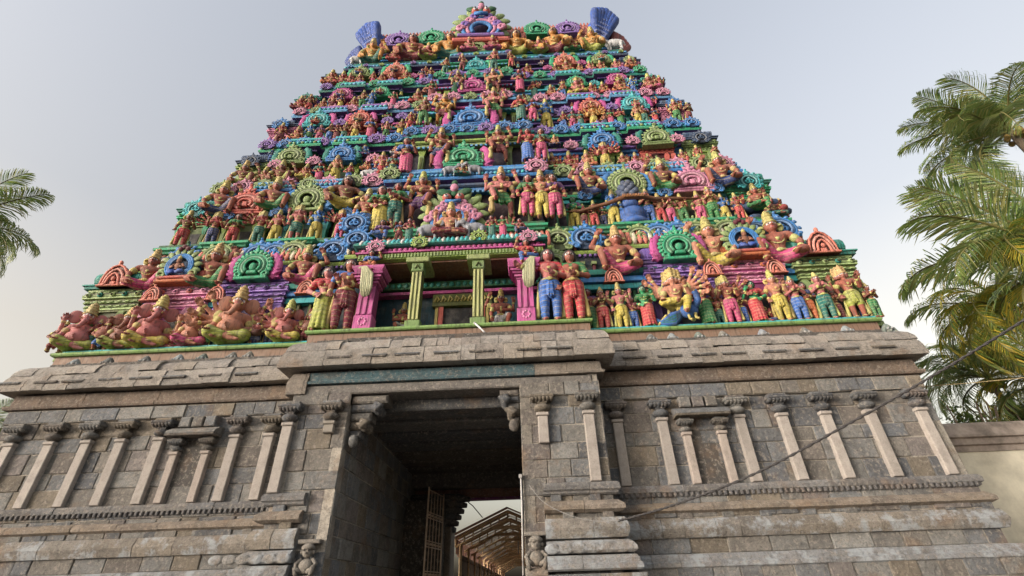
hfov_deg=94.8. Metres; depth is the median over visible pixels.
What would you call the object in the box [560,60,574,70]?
statue
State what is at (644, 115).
statue
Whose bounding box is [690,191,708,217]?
statue
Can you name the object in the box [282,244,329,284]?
bearer statue
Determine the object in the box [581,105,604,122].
statue
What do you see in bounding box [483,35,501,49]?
statue
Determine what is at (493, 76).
guardian statue
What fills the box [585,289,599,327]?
statue
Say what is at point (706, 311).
statue
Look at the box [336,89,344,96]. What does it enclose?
statue
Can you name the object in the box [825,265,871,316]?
statue
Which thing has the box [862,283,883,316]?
statue
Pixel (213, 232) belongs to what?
statue
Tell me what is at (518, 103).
statue
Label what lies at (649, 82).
statue
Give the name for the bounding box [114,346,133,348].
statue
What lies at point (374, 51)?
bearer statue
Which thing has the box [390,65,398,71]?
statue
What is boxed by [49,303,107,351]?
elephant headed statue
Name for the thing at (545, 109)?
statue
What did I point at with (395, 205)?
statue
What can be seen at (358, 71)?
statue
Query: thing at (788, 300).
statue
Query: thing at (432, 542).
iron gate
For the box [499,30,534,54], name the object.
bearer statue
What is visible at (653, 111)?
statue
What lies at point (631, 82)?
statue
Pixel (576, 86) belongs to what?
statue
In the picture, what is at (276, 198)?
bearer statue
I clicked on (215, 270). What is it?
bearer statue
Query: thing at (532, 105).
statue
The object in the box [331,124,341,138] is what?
statue
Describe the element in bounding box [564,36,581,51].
statue
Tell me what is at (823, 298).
statue
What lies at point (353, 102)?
statue
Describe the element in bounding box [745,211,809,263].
bearer statue
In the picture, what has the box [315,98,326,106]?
statue
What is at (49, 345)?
statue
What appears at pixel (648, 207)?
statue
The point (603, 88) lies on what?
statue
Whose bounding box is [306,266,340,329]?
statue
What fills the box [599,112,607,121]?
statue
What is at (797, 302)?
statue
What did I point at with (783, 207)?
statue
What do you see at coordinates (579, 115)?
statue
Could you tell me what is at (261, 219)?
statue
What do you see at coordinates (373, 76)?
statue
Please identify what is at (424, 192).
guardian statue
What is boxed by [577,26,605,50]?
bearer statue
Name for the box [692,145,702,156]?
statue
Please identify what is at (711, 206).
statue
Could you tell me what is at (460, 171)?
statue
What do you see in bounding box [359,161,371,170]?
statue
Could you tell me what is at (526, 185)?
statue
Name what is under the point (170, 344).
statue
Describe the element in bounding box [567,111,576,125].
statue
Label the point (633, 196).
serpent rope
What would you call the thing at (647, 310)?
statue
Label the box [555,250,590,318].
statue
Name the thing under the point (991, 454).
compound wall
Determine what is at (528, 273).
shawl
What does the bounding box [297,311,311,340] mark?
statue
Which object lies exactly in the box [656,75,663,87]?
statue
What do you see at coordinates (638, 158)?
statue
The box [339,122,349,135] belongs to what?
statue
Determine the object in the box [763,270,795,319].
statue
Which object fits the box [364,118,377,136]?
statue
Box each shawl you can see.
[359,266,372,296]
[522,256,536,287]
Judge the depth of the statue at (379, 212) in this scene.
22.80 m
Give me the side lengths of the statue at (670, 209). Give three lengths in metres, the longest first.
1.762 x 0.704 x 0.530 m
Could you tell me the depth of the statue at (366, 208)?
22.91 m
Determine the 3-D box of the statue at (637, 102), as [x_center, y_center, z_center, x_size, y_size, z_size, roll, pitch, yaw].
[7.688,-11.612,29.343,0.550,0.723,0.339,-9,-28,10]
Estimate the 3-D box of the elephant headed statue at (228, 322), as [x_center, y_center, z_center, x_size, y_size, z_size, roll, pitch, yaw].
[-11.262,0.961,19.192,3.446,2.859,1.286,10,-32,-17]
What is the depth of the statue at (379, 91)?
31.93 m
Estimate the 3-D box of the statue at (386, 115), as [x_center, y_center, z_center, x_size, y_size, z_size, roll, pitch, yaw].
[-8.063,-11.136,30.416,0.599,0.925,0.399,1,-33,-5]
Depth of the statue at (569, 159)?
26.08 m
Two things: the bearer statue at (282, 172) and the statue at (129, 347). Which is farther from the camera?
the bearer statue at (282, 172)
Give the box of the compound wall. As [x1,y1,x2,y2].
[942,421,1023,542]
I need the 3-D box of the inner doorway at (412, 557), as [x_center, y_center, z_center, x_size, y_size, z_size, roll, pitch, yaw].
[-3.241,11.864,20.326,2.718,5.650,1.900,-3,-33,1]
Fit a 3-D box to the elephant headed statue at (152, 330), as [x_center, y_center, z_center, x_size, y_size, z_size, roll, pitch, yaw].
[-14.567,1.260,19.223,1.847,2.569,1.152,16,-34,-25]
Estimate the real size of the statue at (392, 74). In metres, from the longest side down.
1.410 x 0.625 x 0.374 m
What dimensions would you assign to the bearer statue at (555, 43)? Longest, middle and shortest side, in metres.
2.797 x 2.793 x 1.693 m
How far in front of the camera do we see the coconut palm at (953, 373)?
26.67 m
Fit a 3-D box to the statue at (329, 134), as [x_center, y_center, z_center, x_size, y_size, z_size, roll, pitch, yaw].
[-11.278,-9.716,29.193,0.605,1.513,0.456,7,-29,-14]
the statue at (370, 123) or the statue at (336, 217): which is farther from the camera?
the statue at (370, 123)
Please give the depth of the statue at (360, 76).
33.67 m
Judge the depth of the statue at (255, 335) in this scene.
18.75 m
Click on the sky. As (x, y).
(129, 113)
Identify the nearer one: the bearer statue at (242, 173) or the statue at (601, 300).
the statue at (601, 300)
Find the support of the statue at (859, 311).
on the temple tower
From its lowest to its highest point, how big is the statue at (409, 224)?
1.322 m
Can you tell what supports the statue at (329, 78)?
on the temple tower
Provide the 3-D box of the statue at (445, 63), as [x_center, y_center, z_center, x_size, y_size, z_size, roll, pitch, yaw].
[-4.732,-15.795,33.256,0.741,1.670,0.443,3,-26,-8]
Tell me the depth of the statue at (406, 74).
33.60 m
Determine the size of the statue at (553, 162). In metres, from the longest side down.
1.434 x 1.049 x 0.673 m
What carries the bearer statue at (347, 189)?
on the temple tower
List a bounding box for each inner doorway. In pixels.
[399,494,469,575]
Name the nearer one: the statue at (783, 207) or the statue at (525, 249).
the statue at (525, 249)
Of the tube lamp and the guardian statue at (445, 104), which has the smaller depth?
the tube lamp
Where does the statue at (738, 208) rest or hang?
on the temple tower
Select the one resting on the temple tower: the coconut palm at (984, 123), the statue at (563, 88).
the statue at (563, 88)
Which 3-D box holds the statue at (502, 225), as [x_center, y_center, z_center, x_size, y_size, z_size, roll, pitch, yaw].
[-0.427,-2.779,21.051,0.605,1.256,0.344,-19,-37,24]
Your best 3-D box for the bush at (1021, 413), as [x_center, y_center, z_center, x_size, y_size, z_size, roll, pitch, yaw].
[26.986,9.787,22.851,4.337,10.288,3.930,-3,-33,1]
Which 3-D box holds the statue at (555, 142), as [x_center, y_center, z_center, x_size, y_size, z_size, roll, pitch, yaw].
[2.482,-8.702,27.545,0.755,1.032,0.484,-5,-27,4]
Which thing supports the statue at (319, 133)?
on the temple tower
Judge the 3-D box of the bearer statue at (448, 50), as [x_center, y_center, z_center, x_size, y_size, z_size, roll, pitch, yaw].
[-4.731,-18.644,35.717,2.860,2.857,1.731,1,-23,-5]
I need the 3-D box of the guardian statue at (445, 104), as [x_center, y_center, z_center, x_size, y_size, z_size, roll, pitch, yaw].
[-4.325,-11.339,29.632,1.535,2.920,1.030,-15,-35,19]
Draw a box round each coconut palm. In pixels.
[0,168,54,278]
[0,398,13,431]
[895,155,1023,349]
[896,61,1023,211]
[898,263,1023,384]
[915,326,1023,422]
[956,344,1023,421]
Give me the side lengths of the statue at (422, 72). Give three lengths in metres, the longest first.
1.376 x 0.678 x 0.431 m
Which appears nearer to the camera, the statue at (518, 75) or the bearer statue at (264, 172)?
the bearer statue at (264, 172)
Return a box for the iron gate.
[423,487,444,575]
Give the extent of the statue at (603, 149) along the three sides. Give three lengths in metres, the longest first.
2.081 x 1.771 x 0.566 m
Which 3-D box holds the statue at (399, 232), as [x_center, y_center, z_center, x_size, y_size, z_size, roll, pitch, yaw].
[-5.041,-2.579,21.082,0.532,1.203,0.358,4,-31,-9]
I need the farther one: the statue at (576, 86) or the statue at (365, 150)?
the statue at (576, 86)
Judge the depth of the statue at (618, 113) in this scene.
28.84 m
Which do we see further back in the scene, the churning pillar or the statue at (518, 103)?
the statue at (518, 103)
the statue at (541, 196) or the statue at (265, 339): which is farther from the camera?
the statue at (541, 196)
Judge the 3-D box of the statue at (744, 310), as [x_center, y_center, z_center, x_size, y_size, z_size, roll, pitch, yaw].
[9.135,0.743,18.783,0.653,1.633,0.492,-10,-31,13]
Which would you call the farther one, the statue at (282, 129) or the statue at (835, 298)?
the statue at (282, 129)
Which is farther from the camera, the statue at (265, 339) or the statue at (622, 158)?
the statue at (622, 158)
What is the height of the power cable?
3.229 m
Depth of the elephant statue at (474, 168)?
24.89 m
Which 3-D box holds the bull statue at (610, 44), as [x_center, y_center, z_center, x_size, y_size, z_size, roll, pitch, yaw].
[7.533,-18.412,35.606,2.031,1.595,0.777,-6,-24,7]
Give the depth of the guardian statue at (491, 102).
29.44 m
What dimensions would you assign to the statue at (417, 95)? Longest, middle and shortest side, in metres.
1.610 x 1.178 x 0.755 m
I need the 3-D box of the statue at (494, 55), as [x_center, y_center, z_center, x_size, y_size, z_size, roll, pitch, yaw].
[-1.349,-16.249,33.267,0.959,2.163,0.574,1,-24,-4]
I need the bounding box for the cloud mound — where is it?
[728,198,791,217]
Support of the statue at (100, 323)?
on the temple tower
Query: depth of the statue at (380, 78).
33.63 m
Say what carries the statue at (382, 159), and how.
on the temple tower
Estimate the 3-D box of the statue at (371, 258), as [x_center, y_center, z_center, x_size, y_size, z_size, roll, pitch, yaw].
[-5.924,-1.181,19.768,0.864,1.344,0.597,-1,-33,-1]
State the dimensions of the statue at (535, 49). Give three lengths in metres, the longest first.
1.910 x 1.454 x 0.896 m
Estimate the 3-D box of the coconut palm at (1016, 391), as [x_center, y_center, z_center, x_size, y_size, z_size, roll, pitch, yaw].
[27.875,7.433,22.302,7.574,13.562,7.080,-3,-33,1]
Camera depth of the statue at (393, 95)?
31.62 m
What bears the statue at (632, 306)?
on the temple tower
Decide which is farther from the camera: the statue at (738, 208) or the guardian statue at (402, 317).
the statue at (738, 208)
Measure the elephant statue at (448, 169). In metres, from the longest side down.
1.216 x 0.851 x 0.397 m
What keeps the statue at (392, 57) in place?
on the temple tower
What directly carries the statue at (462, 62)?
on the temple tower
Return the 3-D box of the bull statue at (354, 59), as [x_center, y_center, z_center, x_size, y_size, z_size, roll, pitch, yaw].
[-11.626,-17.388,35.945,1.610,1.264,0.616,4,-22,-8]
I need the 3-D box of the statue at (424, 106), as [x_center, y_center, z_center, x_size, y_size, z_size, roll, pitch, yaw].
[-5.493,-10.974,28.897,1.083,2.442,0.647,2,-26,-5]
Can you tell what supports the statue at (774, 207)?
on the temple tower
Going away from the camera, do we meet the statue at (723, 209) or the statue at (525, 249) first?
the statue at (525, 249)
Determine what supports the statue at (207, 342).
on the temple tower
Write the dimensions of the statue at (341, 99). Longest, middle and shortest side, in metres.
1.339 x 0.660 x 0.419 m
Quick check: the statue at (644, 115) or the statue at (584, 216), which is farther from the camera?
the statue at (644, 115)
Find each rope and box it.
[529,485,619,521]
[566,193,699,212]
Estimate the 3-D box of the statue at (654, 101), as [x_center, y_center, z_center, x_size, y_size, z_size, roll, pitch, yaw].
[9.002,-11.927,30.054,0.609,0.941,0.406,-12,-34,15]
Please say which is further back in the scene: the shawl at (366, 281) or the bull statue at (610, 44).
the bull statue at (610, 44)
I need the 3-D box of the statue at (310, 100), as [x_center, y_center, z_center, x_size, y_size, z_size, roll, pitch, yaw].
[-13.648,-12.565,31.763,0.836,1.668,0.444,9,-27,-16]
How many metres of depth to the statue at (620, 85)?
31.10 m
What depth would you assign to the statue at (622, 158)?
25.86 m
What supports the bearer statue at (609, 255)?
on the temple tower
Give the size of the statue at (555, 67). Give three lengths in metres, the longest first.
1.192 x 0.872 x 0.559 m
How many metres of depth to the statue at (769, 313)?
18.41 m
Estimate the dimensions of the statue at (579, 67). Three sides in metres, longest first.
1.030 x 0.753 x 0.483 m
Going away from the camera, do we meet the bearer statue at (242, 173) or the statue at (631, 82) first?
the bearer statue at (242, 173)
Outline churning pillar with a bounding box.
[613,180,647,221]
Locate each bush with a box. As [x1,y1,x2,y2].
[940,398,1004,422]
[971,391,1023,420]
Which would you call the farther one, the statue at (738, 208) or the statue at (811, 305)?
the statue at (738, 208)
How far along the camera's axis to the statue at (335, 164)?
26.52 m
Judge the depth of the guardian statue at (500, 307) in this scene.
19.56 m
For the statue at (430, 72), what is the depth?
33.71 m
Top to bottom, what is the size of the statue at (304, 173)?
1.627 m
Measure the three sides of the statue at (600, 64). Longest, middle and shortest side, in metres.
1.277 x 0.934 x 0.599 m
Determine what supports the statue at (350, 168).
on the temple tower
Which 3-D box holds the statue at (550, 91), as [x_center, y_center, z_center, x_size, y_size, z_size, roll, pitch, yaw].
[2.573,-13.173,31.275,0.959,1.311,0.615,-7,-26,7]
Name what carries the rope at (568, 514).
attached to the temple tower
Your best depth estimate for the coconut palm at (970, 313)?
23.42 m
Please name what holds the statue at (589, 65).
on the temple tower
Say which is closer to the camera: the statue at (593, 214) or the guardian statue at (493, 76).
the statue at (593, 214)
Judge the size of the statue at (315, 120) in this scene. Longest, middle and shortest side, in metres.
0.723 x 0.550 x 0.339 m
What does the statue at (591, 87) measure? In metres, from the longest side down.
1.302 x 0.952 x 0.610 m
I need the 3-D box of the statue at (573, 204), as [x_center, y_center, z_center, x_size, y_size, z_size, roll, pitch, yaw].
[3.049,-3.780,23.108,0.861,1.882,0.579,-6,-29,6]
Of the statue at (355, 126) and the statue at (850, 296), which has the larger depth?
the statue at (355, 126)
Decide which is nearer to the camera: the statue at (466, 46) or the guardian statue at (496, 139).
the guardian statue at (496, 139)
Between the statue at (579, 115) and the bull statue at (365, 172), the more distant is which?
the statue at (579, 115)
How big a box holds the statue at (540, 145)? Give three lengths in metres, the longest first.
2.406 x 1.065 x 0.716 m
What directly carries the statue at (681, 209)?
on the temple tower
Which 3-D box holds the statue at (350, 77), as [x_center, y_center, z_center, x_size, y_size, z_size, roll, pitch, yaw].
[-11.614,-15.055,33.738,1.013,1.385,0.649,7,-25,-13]
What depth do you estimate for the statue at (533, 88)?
31.43 m
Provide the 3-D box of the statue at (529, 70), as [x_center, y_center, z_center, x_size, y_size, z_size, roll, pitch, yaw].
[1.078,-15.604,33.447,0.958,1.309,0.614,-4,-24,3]
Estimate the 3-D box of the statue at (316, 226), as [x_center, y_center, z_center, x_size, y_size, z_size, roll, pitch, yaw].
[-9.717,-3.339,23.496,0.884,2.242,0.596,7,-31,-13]
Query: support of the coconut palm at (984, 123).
on the ground
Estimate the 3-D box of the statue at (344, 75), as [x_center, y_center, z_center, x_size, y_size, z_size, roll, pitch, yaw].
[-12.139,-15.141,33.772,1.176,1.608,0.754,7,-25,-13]
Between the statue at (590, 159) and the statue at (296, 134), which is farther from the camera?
the statue at (296, 134)
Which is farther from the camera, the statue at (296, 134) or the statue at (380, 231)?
the statue at (296, 134)
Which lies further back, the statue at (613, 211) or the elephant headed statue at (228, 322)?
the statue at (613, 211)
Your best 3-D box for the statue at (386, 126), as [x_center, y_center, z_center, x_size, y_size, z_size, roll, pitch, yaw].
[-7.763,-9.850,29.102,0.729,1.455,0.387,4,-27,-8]
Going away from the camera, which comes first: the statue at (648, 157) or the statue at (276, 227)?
the statue at (276, 227)
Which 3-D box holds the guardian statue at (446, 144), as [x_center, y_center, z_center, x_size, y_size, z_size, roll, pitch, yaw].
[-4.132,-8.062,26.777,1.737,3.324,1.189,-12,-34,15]
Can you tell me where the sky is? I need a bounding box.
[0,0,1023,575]
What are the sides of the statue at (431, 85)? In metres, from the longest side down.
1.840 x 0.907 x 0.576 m
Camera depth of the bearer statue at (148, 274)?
21.08 m
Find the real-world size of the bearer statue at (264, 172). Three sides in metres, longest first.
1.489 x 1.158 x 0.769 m
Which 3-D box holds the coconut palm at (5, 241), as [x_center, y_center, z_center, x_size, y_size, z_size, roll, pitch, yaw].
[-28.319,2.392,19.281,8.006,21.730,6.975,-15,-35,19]
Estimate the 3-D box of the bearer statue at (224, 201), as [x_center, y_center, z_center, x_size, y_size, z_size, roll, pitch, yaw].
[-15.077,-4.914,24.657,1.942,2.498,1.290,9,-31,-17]
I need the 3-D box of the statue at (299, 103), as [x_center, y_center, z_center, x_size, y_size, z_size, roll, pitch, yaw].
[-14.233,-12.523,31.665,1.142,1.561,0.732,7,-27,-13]
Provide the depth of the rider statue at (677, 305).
18.80 m
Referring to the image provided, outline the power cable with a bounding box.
[618,318,1023,521]
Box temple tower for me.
[0,1,1023,575]
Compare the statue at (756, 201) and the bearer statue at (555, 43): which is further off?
the bearer statue at (555, 43)
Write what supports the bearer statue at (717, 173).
on the temple tower
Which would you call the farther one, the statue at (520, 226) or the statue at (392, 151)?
the statue at (392, 151)
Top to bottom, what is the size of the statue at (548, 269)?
3.362 m
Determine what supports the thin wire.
attached to the temple tower
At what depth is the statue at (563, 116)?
28.88 m
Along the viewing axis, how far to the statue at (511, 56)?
33.28 m
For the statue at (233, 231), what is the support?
on the temple tower
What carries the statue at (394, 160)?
on the temple tower
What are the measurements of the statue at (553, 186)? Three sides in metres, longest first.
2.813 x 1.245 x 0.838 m
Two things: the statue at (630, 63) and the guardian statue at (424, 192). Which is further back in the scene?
the statue at (630, 63)
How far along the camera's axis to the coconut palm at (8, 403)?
32.50 m
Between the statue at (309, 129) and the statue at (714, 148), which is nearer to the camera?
the statue at (714, 148)
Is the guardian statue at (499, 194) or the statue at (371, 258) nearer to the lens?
the statue at (371, 258)
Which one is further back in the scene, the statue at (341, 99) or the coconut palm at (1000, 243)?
the statue at (341, 99)
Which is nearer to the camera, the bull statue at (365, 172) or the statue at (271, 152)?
the bull statue at (365, 172)
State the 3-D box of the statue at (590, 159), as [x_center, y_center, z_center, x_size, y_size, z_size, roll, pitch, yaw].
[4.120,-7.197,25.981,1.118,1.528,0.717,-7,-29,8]
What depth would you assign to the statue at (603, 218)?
23.15 m
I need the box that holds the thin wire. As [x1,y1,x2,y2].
[925,377,1023,386]
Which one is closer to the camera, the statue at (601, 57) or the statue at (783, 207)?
the statue at (783, 207)
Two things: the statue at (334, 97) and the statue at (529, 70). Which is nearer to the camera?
the statue at (334, 97)
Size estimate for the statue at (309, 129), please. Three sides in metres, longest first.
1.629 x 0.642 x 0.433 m
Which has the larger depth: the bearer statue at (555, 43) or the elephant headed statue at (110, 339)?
the bearer statue at (555, 43)
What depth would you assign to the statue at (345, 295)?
18.65 m
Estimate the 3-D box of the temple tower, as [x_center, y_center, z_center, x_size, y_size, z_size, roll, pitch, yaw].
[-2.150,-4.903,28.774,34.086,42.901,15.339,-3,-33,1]
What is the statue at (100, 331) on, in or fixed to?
on the temple tower
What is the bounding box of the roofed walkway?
[455,507,525,575]
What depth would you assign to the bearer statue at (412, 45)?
35.57 m
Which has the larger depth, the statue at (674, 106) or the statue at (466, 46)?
the statue at (466, 46)
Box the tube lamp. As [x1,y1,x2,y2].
[473,322,484,331]
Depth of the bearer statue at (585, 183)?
24.11 m
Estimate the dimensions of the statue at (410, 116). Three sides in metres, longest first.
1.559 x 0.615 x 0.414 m
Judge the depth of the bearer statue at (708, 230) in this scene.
20.31 m
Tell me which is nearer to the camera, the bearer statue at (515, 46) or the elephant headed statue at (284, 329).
the elephant headed statue at (284, 329)
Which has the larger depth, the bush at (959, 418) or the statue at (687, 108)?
the statue at (687, 108)
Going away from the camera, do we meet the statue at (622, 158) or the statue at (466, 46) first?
the statue at (622, 158)
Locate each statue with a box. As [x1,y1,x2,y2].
[44,321,70,352]
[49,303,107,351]
[88,319,103,349]
[89,316,114,349]
[96,306,142,349]
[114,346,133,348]
[120,248,174,290]
[121,294,182,348]
[159,326,178,346]
[170,210,195,244]
[170,307,207,346]
[183,242,239,288]
[185,285,276,344]
[195,211,234,241]
[195,325,209,345]
[198,180,243,215]
[222,214,244,240]
[227,160,261,183]
[242,210,274,241]
[248,322,264,343]
[252,166,275,182]
[252,299,312,341]
[253,176,295,211]
[261,324,272,342]
[265,159,297,180]
[266,149,274,161]
[267,209,285,238]
[273,122,287,140]
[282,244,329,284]
[285,204,312,237]
[286,126,303,138]
[289,95,306,110]
[295,163,311,179]
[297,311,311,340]
[304,94,316,108]
[304,123,314,137]
[306,205,326,237]
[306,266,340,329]
[310,116,320,123]
[312,162,326,178]
[314,125,325,137]
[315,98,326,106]
[320,69,337,84]
[323,176,364,208]
[325,124,332,138]
[325,209,346,236]
[325,259,359,328]
[327,93,337,105]
[327,155,343,178]
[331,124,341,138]
[333,71,347,84]
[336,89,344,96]
[336,95,345,105]
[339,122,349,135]
[342,73,354,81]
[343,163,354,175]
[346,96,358,106]
[348,55,367,63]
[349,120,360,135]
[351,72,364,81]
[352,188,377,232]
[354,113,362,121]
[355,67,362,73]
[356,90,366,106]
[357,38,389,63]
[358,144,370,157]
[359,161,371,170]
[359,250,382,269]
[360,167,380,178]
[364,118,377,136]
[366,90,376,103]
[367,185,393,232]
[369,71,376,82]
[370,218,393,238]
[373,151,391,173]
[375,72,385,80]
[375,87,383,94]
[381,121,392,135]
[382,112,391,117]
[382,182,408,225]
[385,50,401,61]
[385,154,399,168]
[387,70,395,78]
[388,91,398,104]
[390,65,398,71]
[390,146,398,154]
[392,302,407,326]
[393,34,428,60]
[393,221,405,240]
[394,119,405,134]
[394,137,417,172]
[398,70,410,79]
[402,218,415,239]
[403,171,440,219]
[405,112,415,128]
[408,88,423,103]
[414,96,431,125]
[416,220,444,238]
[417,69,426,78]
[418,42,436,59]
[420,87,427,94]
[424,127,456,167]
[425,80,437,96]
[427,67,433,79]
[431,32,462,58]
[431,201,468,237]
[432,93,456,124]
[440,57,449,72]
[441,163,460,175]
[448,70,466,89]
[454,160,469,176]
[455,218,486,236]
[458,53,467,70]
[460,37,477,51]
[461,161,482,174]
[481,87,507,119]
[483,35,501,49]
[483,68,503,92]
[483,166,520,217]
[484,124,513,162]
[484,288,515,321]
[485,215,497,235]
[486,48,499,69]
[495,215,508,235]
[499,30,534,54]
[507,51,515,66]
[511,69,526,92]
[511,94,528,121]
[511,217,526,233]
[513,236,538,262]
[513,249,565,319]
[515,174,536,216]
[517,128,537,162]
[524,63,533,73]
[526,98,538,120]
[527,80,539,96]
[530,36,548,53]
[530,169,550,218]
[532,128,549,160]
[538,27,571,52]
[538,99,553,127]
[544,173,566,218]
[545,84,556,95]
[546,152,560,169]
[548,134,560,147]
[550,63,559,72]
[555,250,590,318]
[557,81,566,95]
[557,111,567,125]
[558,151,578,166]
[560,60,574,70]
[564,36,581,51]
[565,197,581,225]
[567,77,587,92]
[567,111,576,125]
[568,162,606,196]
[575,111,584,123]
[576,63,584,70]
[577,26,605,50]
[579,150,597,165]
[579,204,589,224]
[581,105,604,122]
[585,60,596,69]
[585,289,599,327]
[586,200,600,224]
[587,82,598,92]
[587,101,595,108]
[588,141,619,164]
[589,225,642,274]
[592,287,613,327]
[596,60,607,68]
[596,207,607,223]
[597,54,604,60]
[597,81,610,93]
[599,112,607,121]
[604,39,625,49]
[604,189,622,223]
[605,109,615,121]
[605,282,632,326]
[607,304,617,326]
[610,58,623,67]
[611,77,629,90]
[613,108,624,122]
[617,152,628,163]
[624,55,637,68]
[625,77,636,89]
[625,296,641,326]
[628,152,644,162]
[631,99,640,106]
[631,103,642,120]
[634,285,657,325]
[638,189,658,219]
[639,105,649,119]
[641,157,681,191]
[641,266,709,325]
[642,73,661,90]
[644,153,652,160]
[648,107,658,120]
[651,96,657,105]
[652,193,667,221]
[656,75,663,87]
[662,194,677,220]
[665,98,683,120]
[673,193,689,220]
[678,149,689,162]
[683,102,692,119]
[683,216,741,265]
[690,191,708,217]
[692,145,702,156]
[692,281,717,322]
[695,151,742,186]
[701,186,722,216]
[703,275,752,321]
[710,145,719,154]
[710,294,724,322]
[716,194,731,216]
[728,192,747,217]
[734,295,751,321]
[742,280,768,320]
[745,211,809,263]
[747,183,771,210]
[761,307,777,320]
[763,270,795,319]
[764,194,788,215]
[777,198,789,216]
[780,291,796,319]
[783,276,812,318]
[798,282,821,318]
[808,272,840,317]
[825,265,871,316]
[827,290,847,316]
[856,297,869,316]
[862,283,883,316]
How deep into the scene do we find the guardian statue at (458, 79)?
31.78 m
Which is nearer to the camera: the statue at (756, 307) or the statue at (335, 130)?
the statue at (756, 307)
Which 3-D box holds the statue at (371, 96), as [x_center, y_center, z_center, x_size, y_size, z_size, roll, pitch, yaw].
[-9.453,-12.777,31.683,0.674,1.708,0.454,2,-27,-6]
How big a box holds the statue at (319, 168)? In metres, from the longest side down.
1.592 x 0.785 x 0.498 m
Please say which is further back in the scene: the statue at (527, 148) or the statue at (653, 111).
the statue at (653, 111)
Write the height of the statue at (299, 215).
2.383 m
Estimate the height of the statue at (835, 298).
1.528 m
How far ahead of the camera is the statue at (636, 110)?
28.83 m
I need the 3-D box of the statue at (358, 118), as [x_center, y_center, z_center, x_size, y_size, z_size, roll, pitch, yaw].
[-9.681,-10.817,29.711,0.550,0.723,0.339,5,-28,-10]
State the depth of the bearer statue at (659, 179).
24.03 m
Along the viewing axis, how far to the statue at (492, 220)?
20.98 m
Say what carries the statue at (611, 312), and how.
on the temple tower
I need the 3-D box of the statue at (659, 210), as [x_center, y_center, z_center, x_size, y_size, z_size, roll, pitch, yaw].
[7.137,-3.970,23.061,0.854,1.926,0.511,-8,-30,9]
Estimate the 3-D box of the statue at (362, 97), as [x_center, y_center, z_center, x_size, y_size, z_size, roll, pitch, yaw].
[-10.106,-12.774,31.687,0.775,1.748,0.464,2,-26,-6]
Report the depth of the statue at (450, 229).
20.95 m
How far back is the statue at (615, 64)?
33.27 m
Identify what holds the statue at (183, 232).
on the temple tower
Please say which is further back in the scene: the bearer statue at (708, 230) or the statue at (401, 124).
the statue at (401, 124)
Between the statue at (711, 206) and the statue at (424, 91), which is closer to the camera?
the statue at (711, 206)
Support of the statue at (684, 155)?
on the temple tower
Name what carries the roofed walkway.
on the ground
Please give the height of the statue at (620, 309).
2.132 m
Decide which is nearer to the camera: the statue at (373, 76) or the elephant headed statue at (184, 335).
the elephant headed statue at (184, 335)
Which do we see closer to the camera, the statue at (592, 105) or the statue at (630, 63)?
the statue at (592, 105)
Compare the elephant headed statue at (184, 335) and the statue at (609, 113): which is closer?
the elephant headed statue at (184, 335)
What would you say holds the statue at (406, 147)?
on the temple tower
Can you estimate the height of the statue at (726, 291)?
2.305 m
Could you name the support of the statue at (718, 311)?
on the temple tower
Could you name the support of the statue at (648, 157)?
on the temple tower
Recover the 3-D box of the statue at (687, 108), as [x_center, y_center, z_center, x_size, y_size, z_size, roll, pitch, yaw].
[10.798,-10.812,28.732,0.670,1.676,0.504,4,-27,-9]
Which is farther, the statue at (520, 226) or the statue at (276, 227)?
the statue at (276, 227)
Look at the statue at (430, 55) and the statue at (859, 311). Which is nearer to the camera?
the statue at (859, 311)

